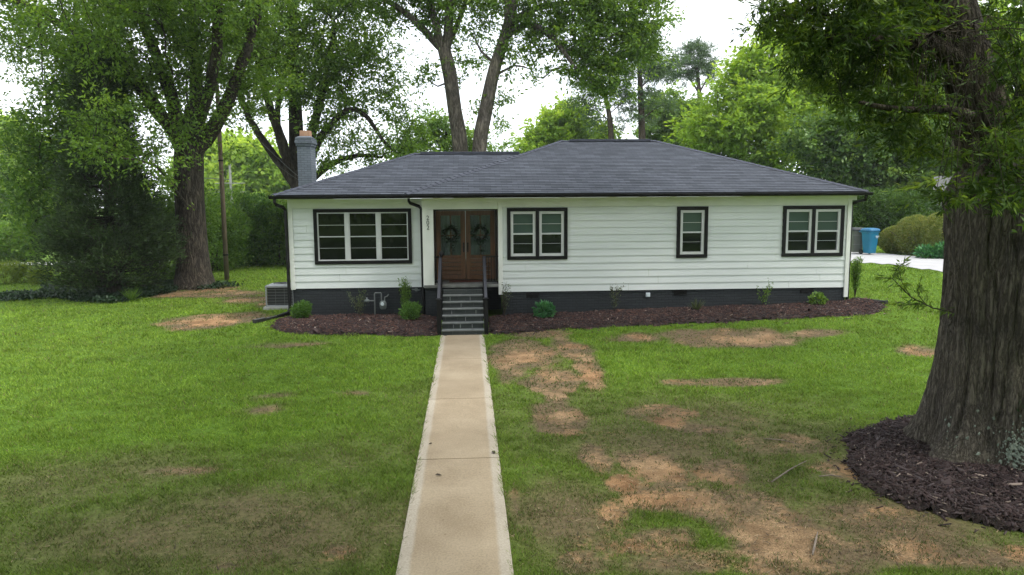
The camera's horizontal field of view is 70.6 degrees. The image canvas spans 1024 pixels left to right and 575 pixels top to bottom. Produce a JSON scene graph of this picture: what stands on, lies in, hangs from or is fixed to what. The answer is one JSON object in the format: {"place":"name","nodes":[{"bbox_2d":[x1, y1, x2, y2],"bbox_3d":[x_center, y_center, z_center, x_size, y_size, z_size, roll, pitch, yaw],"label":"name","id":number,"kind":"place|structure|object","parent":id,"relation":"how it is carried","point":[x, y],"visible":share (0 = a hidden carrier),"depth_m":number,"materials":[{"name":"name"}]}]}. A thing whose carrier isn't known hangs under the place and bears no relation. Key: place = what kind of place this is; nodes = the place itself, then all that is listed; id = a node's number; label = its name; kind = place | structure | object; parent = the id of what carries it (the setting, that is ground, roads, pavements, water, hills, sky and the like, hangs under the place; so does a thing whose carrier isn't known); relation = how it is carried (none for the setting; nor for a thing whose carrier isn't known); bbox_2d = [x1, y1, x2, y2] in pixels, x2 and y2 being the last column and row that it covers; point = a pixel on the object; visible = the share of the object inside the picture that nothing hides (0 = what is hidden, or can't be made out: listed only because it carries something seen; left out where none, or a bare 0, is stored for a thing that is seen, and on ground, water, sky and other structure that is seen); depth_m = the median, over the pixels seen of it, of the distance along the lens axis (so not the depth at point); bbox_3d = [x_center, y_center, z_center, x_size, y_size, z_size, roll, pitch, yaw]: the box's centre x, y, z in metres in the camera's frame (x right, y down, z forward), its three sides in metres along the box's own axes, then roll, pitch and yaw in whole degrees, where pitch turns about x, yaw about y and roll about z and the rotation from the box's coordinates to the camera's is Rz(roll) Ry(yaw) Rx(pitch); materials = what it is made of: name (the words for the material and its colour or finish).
{"place":"outdoors","nodes":[
{"label":"outdoors","id":0,"kind":"place"},
{"bbox_2d":[0,0,1019,208],"label":"sky","id":1,"kind":"structure","parent":0,"point":[708,18],"materials":[{"name":"white"}]},
{"bbox_2d":[0,204,1023,574],"bbox_3d":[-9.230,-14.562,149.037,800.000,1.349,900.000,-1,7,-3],"label":"lawn","id":2,"kind":"structure","parent":0,"point":[750,532],"depth_m":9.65,"materials":[{"name":"green plant"}]},
{"bbox_2d":[0,258,23,284],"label":"shrub","id":3,"kind":"object","parent":2,"relation":"on","point":[3,264],"visible":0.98,"depth_m":31.77,"materials":[{"name":"green plant"}]},
{"bbox_2d":[0,220,29,261],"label":"shrub","id":4,"kind":"object","parent":2,"relation":"on","point":[3,248],"visible":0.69,"depth_m":42.78,"materials":[{"name":"green plant"}]},
{"bbox_2d":[0,228,47,261],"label":"shrub","id":5,"kind":"object","parent":2,"relation":"on","point":[28,245],"visible":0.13,"depth_m":43.65,"materials":[{"name":"green plant"}]},
{"bbox_2d":[8,260,42,282],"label":"shrub","id":6,"kind":"object","parent":2,"relation":"on","point":[23,272],"visible":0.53,"depth_m":32.19,"materials":[{"name":"green plant"}]},
{"bbox_2d":[0,110,66,230],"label":"broadleaf tree","id":7,"kind":"object","parent":2,"relation":"on","point":[8,164],"visible":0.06,"depth_m":81.18,"materials":[{"name":"green plant"}]},
{"bbox_2d":[25,268,53,284],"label":"shrub","id":8,"kind":"object","parent":2,"relation":"on","point":[33,281],"visible":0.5,"depth_m":31.27,"materials":[{"name":"green plant"}]},
{"bbox_2d":[0,28,148,281],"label":"broadleaf tree","id":9,"kind":"object","parent":2,"relation":"on","point":[38,152],"visible":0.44,"depth_m":27.83,"materials":[{"name":"green plant"}]},
{"bbox_2d":[19,35,191,294],"bbox_3d":[-14.982,-4.416,26.586,5.840,9.810,5.689,-1,7,-3],"label":"cedar tree","id":10,"kind":"object","parent":2,"relation":"on","point":[110,236],"visible":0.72,"depth_m":25.83,"materials":[{"name":"green plant"}]},
{"bbox_2d":[0,278,249,303],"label":"ivy","id":11,"kind":"object","parent":2,"relation":"on","point":[99,295],"visible":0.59,"depth_m":26.89,"materials":[{"name":"green plant"}]},
{"bbox_2d":[123,286,142,300],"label":"grassy plant","id":12,"kind":"object","parent":2,"relation":"on","point":[132,296],"visible":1,"depth_m":25.56,"materials":[{"name":"green plant"}]},
{"bbox_2d":[121,195,175,279],"bbox_3d":[-16.022,-2.139,32.096,4.194,4.100,3.488,-1,7,-3],"label":"shrub","id":13,"kind":"object","parent":2,"relation":"on","point":[171,268],"visible":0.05,"depth_m":31.54,"materials":[{"name":"green plant"}]},
{"bbox_2d":[0,0,317,289],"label":"oak tree","id":14,"kind":"object","parent":2,"relation":"on","point":[192,131],"visible":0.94,"depth_m":26.29,"materials":[{"name":"green plant"}]},
{"bbox_2d":[120,169,232,279],"bbox_3d":[-15.717,-2.826,32.955,5.918,5.312,4.616,-1,7,-3],"label":"shrub","id":15,"kind":"object","parent":2,"relation":"on","point":[211,231],"visible":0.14,"depth_m":32.79,"materials":[{"name":"green plant"}]},
{"bbox_2d":[165,127,249,207],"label":"broadleaf tree","id":16,"kind":"object","parent":2,"relation":"on","point":[216,140],"visible":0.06,"depth_m":79.25,"materials":[{"name":"green plant"}]},
{"bbox_2d":[215,87,228,279],"bbox_3d":[-12.816,-4.525,31.961,0.223,8.671,0.223,-1,7,-3],"label":"utility pole","id":17,"kind":"object","parent":2,"relation":"on","point":[223,220],"visible":0.8,"depth_m":32.01,"materials":[{"name":"brown wood"}]},
{"bbox_2d":[237,116,297,175],"bbox_3d":[-9.935,-6.004,28.686,0.015,4.413,8.455,-7,9,-43],"label":"power line","id":18,"kind":"object","parent":17,"relation":"attached to","point":[266,147],"visible":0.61,"depth_m":28.46,"materials":[{"name":"grey metal"}]},
{"bbox_2d":[205,195,254,271],"bbox_3d":[-15.465,-2.705,37.066,3.898,4.072,3.682,-6,8,-37],"label":"shrub","id":19,"kind":"object","parent":2,"relation":"on","point":[237,236],"visible":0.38,"depth_m":36.85,"materials":[{"name":"green plant"}]},
{"bbox_2d":[215,164,244,201],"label":"utility pole","id":20,"kind":"object","parent":2,"relation":"on","point":[230,183],"visible":0.42,"depth_m":73.47,"materials":[{"name":"grey wood"}]},
{"bbox_2d":[209,186,271,266],"bbox_3d":[-15.399,-3.307,39.965,4.772,4.562,3.833,-1,7,-3],"label":"shrub","id":21,"kind":"object","parent":2,"relation":"on","point":[236,193],"visible":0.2,"depth_m":39.26,"materials":[{"name":"green plant"}]},
{"bbox_2d":[204,125,289,207],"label":"broadleaf tree","id":22,"kind":"object","parent":2,"relation":"on","point":[266,177],"visible":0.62,"depth_m":75.39,"materials":[{"name":"green plant"}]},
{"bbox_2d":[220,190,287,266],"bbox_3d":[-14.234,-3.214,40.050,4.527,4.356,3.858,-1,7,-3],"label":"shrub","id":23,"kind":"object","parent":2,"relation":"on","point":[253,222],"visible":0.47,"depth_m":39.24,"materials":[{"name":"green plant"}]},
{"bbox_2d":[244,199,288,265],"bbox_3d":[-13.031,-3.103,40.187,4.327,4.079,3.388,-1,7,-3],"label":"shrub","id":24,"kind":"object","parent":2,"relation":"on","point":[275,221],"visible":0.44,"depth_m":39.28,"materials":[{"name":"green plant"}]},
{"bbox_2d":[252,313,290,322],"bbox_3d":[-6.865,0.867,20.726,0.140,0.121,1.282,4,8,31],"label":"drain pipe","id":25,"kind":"object","parent":2,"relation":"on","point":[259,320],"visible":0.92,"depth_m":20.43,"materials":[{"name":"plastic"}]},
{"bbox_2d":[263,282,293,309],"bbox_3d":[-7.333,0.273,23.205,1.020,0.856,1.020,-1,7,-3],"label":"condenser unit","id":26,"kind":"object","parent":2,"relation":"on","point":[276,293],"visible":0.65,"depth_m":22.80,"materials":[{"name":"metal"}]},
{"bbox_2d":[203,0,442,263],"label":"oak tree","id":27,"kind":"object","parent":2,"relation":"on","point":[332,61],"visible":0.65,"depth_m":36.20,"materials":[{"name":"green plant"}]},
{"bbox_2d":[265,312,446,338],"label":"mulch","id":28,"kind":"object","parent":2,"relation":"on","point":[389,324],"visible":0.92,"depth_m":19.35,"materials":[{"name":"brown wood"}]},
{"bbox_2d":[289,299,312,318],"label":"boxwood","id":29,"kind":"object","parent":28,"relation":"on","point":[302,309],"visible":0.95,"depth_m":20.23,"materials":[{"name":"green plant"}]},
{"bbox_2d":[346,288,367,315],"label":"young shrub","id":30,"kind":"object","parent":28,"relation":"on","point":[358,304],"visible":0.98,"depth_m":20.53,"materials":[{"name":"green plant"}]},
{"bbox_2d":[398,276,411,307],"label":"upright shrub","id":31,"kind":"object","parent":28,"relation":"on","point":[405,295],"visible":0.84,"depth_m":20.54,"materials":[{"name":"green plant"}]},
{"bbox_2d":[398,301,421,319],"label":"boxwood","id":32,"kind":"object","parent":28,"relation":"on","point":[411,311],"visible":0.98,"depth_m":19.92,"materials":[{"name":"green plant"}]},
{"bbox_2d":[329,0,503,151],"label":"oak tree","id":33,"kind":"object","parent":2,"relation":"on","point":[435,21],"visible":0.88,"depth_m":34.60,"materials":[{"name":"green plant"}]},
{"bbox_2d":[381,98,521,160],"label":"broadleaf tree","id":34,"kind":"object","parent":2,"relation":"on","point":[444,136],"visible":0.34,"depth_m":48.45,"materials":[{"name":"green plant"}]},
{"bbox_2d":[396,335,513,574],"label":"walkway","id":35,"kind":"structure","parent":2,"relation":"on","point":[456,523],"depth_m":9.06,"materials":[{"name":"concrete"}]},
{"bbox_2d":[436,251,488,334],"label":"front steps","id":36,"kind":"structure","parent":2,"relation":"on","point":[462,311],"depth_m":19.42,"materials":[{"name":"stone"}]},
{"bbox_2d":[444,0,689,151],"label":"oak tree","id":37,"kind":"object","parent":2,"relation":"on","point":[597,24],"visible":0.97,"depth_m":33.66,"materials":[{"name":"green plant"}]},
{"bbox_2d":[507,91,629,152],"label":"broadleaf tree","id":38,"kind":"object","parent":2,"relation":"on","point":[556,124],"visible":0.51,"depth_m":58.03,"materials":[{"name":"green plant"}]},
{"bbox_2d":[268,131,873,316],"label":"house","id":39,"kind":"structure","parent":2,"relation":"on","point":[644,223],"depth_m":20.77,"materials":[{"name":"white"}]},
{"bbox_2d":[313,208,411,264],"bbox_3d":[-4.268,-1.464,20.751,2.770,1.580,0.115,-1,7,-3],"label":"window","id":40,"kind":"structure","parent":39,"relation":"in","point":[341,236],"depth_m":20.76,"materials":[{"name":"glass"}]},
{"bbox_2d":[364,292,388,314],"bbox_3d":[-3.896,0.505,20.798,0.692,0.753,0.414,-1,7,-3],"label":"gas meter","id":41,"kind":"object","parent":39,"relation":"attached to","point":[383,304],"visible":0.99,"depth_m":20.69,"materials":[{"name":"grey metal"}]},
{"bbox_2d":[440,223,458,253],"bbox_3d":[-1.784,-1.428,21.349,0.670,0.933,0.200,-1,7,-3],"label":"wreath","id":42,"kind":"object","parent":39,"relation":"attached to","point":[444,231],"visible":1,"depth_m":21.32,"materials":[{"name":"green plant"}]},
{"bbox_2d":[436,211,465,279],"bbox_3d":[-1.808,-1.246,21.421,0.865,2.035,0.120,-1,7,-3],"label":"door","id":43,"kind":"structure","parent":39,"relation":"in","point":[443,218],"depth_m":21.44,"materials":[{"name":"brown wood"}]},
{"bbox_2d":[449,280,482,281],"bbox_3d":[-1.354,-0.192,21.241,0.970,0.018,0.480,-1,7,-3],"label":"doormat","id":44,"kind":"object","parent":39,"relation":"on","point":[465,281],"visible":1,"depth_m":21.05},
{"bbox_2d":[470,223,488,253],"bbox_3d":[-0.954,-1.428,21.393,0.615,0.950,0.241,-1,7,-3],"label":"wreath","id":45,"kind":"object","parent":39,"relation":"attached to","point":[480,241],"visible":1,"depth_m":21.37,"materials":[{"name":"green plant"}]},
{"bbox_2d":[465,211,494,278],"bbox_3d":[-0.935,-1.258,21.474,0.865,2.035,0.120,-1,7,-3],"label":"door","id":46,"kind":"structure","parent":39,"relation":"in","point":[487,218],"depth_m":21.50,"materials":[{"name":"brown wood"}]},
{"bbox_2d":[507,207,567,259],"bbox_3d":[0.712,-1.516,20.398,1.710,1.460,0.115,-1,7,-3],"label":"window","id":47,"kind":"structure","parent":39,"relation":"in","point":[532,233],"depth_m":20.39,"materials":[{"name":"white glass"}]},
{"bbox_2d":[676,206,708,257],"bbox_3d":[5.139,-1.578,20.667,0.900,1.460,0.115,-1,7,-3],"label":"window","id":48,"kind":"structure","parent":39,"relation":"in","point":[692,222],"depth_m":20.66,"materials":[{"name":"white glass"}]},
{"bbox_2d":[781,205,844,256],"bbox_3d":[8.677,-1.628,20.881,1.810,1.460,0.115,-1,7,-3],"label":"window","id":49,"kind":"structure","parent":39,"relation":"in","point":[807,231],"depth_m":20.87,"materials":[{"name":"glass"}]},
{"bbox_2d":[552,64,644,138],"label":"pine tree","id":50,"kind":"object","parent":2,"relation":"on","point":[610,120],"visible":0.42,"depth_m":55.29,"materials":[{"name":"green plant"}]},
{"bbox_2d":[604,26,688,138],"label":"pine tree","id":51,"kind":"object","parent":2,"relation":"on","point":[661,72],"visible":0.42,"depth_m":55.09,"materials":[{"name":"green plant"}]},
{"bbox_2d":[627,78,711,149],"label":"broadleaf tree","id":52,"kind":"object","parent":2,"relation":"on","point":[657,135],"visible":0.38,"depth_m":62.51,"materials":[{"name":"green plant"}]},
{"bbox_2d":[483,297,890,335],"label":"mulch","id":53,"kind":"object","parent":2,"relation":"on","point":[517,323],"visible":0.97,"depth_m":19.69,"materials":[{"name":"brown wood"}]},
{"bbox_2d":[501,282,512,315],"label":"young shrub","id":54,"kind":"object","parent":53,"relation":"on","point":[504,304],"visible":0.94,"depth_m":20.25,"materials":[{"name":"green plant"}]},
{"bbox_2d":[531,299,556,317],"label":"leafy plant","id":55,"kind":"object","parent":53,"relation":"on","point":[546,306],"visible":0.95,"depth_m":19.98,"materials":[{"name":"green plant"}]},
{"bbox_2d":[609,282,624,310],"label":"young shrub","id":56,"kind":"object","parent":53,"relation":"on","point":[616,301],"visible":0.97,"depth_m":20.38,"materials":[{"name":"green plant"}]},
{"bbox_2d":[689,299,704,309],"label":"grassy plant","id":57,"kind":"object","parent":53,"relation":"on","point":[696,307],"visible":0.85,"depth_m":20.36,"materials":[{"name":"green plant"}]},
{"bbox_2d":[756,280,773,305],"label":"young shrub","id":58,"kind":"object","parent":53,"relation":"on","point":[764,296],"visible":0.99,"depth_m":20.69,"materials":[{"name":"green plant"}]},
{"bbox_2d":[807,291,828,304],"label":"leafy plant","id":59,"kind":"object","parent":53,"relation":"on","point":[820,296],"visible":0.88,"depth_m":20.63,"materials":[{"name":"green plant"}]},
{"bbox_2d":[661,34,726,196],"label":"pine tree","id":60,"kind":"object","parent":2,"relation":"on","point":[697,63],"visible":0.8,"depth_m":70.64,"materials":[{"name":"green plant"}]},
{"bbox_2d":[662,12,860,174],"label":"broadleaf tree","id":61,"kind":"object","parent":2,"relation":"on","point":[744,118],"visible":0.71,"depth_m":44.52,"materials":[{"name":"green plant"}]},
{"bbox_2d":[771,460,806,482],"bbox_3d":[3.591,2.368,9.370,0.022,0.026,1.042,6,10,44],"label":"fallen stick","id":62,"kind":"object","parent":2,"relation":"on","point":[787,471],"visible":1,"depth_m":9.31,"materials":[{"name":"brown wood"}]},
{"bbox_2d":[812,532,817,554],"bbox_3d":[3.110,2.611,7.413,0.023,0.028,0.564,3,8,28],"label":"fallen stick","id":63,"kind":"object","parent":2,"relation":"on","point":[814,546],"visible":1,"depth_m":7.34,"materials":[{"name":"brown wood"}]},
{"bbox_2d":[850,256,864,296],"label":"upright shrub","id":64,"kind":"object","parent":2,"relation":"on","point":[856,269],"visible":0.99,"depth_m":21.45,"materials":[{"name":"green plant"}]},
{"bbox_2d":[762,98,956,224],"bbox_3d":[20.897,-6.965,40.588,13.113,8.982,6.960,-1,7,-3],"label":"broadleaf tree","id":65,"kind":"object","parent":2,"relation":"on","point":[837,157],"visible":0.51,"depth_m":39.78,"materials":[{"name":"green plant"}]},
{"bbox_2d":[852,190,890,228],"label":"shrub","id":66,"kind":"object","parent":2,"relation":"on","point":[857,215],"visible":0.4,"depth_m":37.36,"materials":[{"name":"green plant"}]},
{"bbox_2d":[856,297,887,303],"bbox_3d":[10.384,0.379,20.898,0.134,0.132,0.913,-5,8,-33],"label":"drain pipe","id":67,"kind":"object","parent":2,"relation":"on","point":[883,301],"visible":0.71,"depth_m":20.61,"materials":[{"name":"plastic"}]},
{"bbox_2d":[727,0,1023,471],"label":"oak tree","id":68,"kind":"object","parent":2,"relation":"on","point":[971,408],"visible":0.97,"depth_m":9.07,"materials":[{"name":"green plant"}]},
{"bbox_2d":[853,185,909,244],"bbox_3d":[19.293,-3.750,38.123,3.523,3.322,2.851,-1,7,-3],"label":"shrub","id":69,"kind":"object","parent":2,"relation":"on","point":[876,191],"visible":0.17,"depth_m":37.52,"materials":[{"name":"green plant"}]},
{"bbox_2d":[878,225,911,253],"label":"clipped bush","id":70,"kind":"object","parent":2,"relation":"on","point":[885,237],"visible":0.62,"depth_m":31.61,"materials":[{"name":"green plant"}]},
{"bbox_2d":[868,188,933,245],"bbox_3d":[19.933,-3.546,37.133,3.155,3.130,2.661,-1,7,-3],"label":"shrub","id":71,"kind":"object","parent":2,"relation":"on","point":[897,216],"visible":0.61,"depth_m":36.72,"materials":[{"name":"green plant"}]},
{"bbox_2d":[787,0,1023,179],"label":"broadleaf tree","id":72,"kind":"object","parent":2,"relation":"on","point":[998,6],"visible":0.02,"depth_m":49.33,"materials":[{"name":"green plant"}]},
{"bbox_2d":[890,214,940,254],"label":"clipped bush","id":73,"kind":"object","parent":2,"relation":"on","point":[900,227],"visible":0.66,"depth_m":30.65,"materials":[{"name":"green plant"}]},
{"bbox_2d":[824,414,1023,534],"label":"mulch","id":74,"kind":"object","parent":2,"relation":"on","point":[888,458],"visible":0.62,"depth_m":8.85,"materials":[{"name":"brown wood"}]},
{"bbox_2d":[904,187,943,240],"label":"shrub","id":75,"kind":"object","parent":2,"relation":"on","point":[935,208],"visible":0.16,"depth_m":37.22,"materials":[{"name":"green plant"}]},
{"bbox_2d":[911,241,943,258],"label":"leafy plant","id":76,"kind":"object","parent":2,"relation":"on","point":[933,252],"visible":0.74,"depth_m":28.91,"materials":[{"name":"green plant"}]},
{"bbox_2d":[915,211,943,253],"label":"clipped bush","id":77,"kind":"object","parent":2,"relation":"on","point":[932,217],"visible":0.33,"depth_m":29.85,"materials":[{"name":"green plant"}]},
{"bbox_2d":[933,176,951,225],"bbox_3d":[24.086,-4.034,38.391,3.800,3.740,0.080,-1,7,-3],"label":"board fence","id":78,"kind":"object","parent":2,"relation":"on","point":[942,180],"visible":0.07,"depth_m":38.08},
{"bbox_2d":[851,252,943,271],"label":"driveway","id":79,"kind":"structure","parent":0,"point":[914,262],"depth_m":28.16,"materials":[{"name":"concrete"}]},
{"bbox_2d":[851,227,862,251],"bbox_3d":[15.182,-2.079,31.904,0.604,1.140,0.708,0,7,5],"label":"trash cart","id":80,"kind":"object","parent":79,"relation":"on","point":[856,245],"visible":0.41,"depth_m":31.64,"materials":[{"name":"grey plastic"}]},
{"bbox_2d":[859,228,879,253],"bbox_3d":[15.415,-1.999,31.221,0.604,1.140,0.708,-3,7,-18],"label":"recycling cart","id":81,"kind":"object","parent":79,"relation":"on","point":[870,236],"visible":1,"depth_m":31.00,"materials":[{"name":"blue plastic"}]}
]}

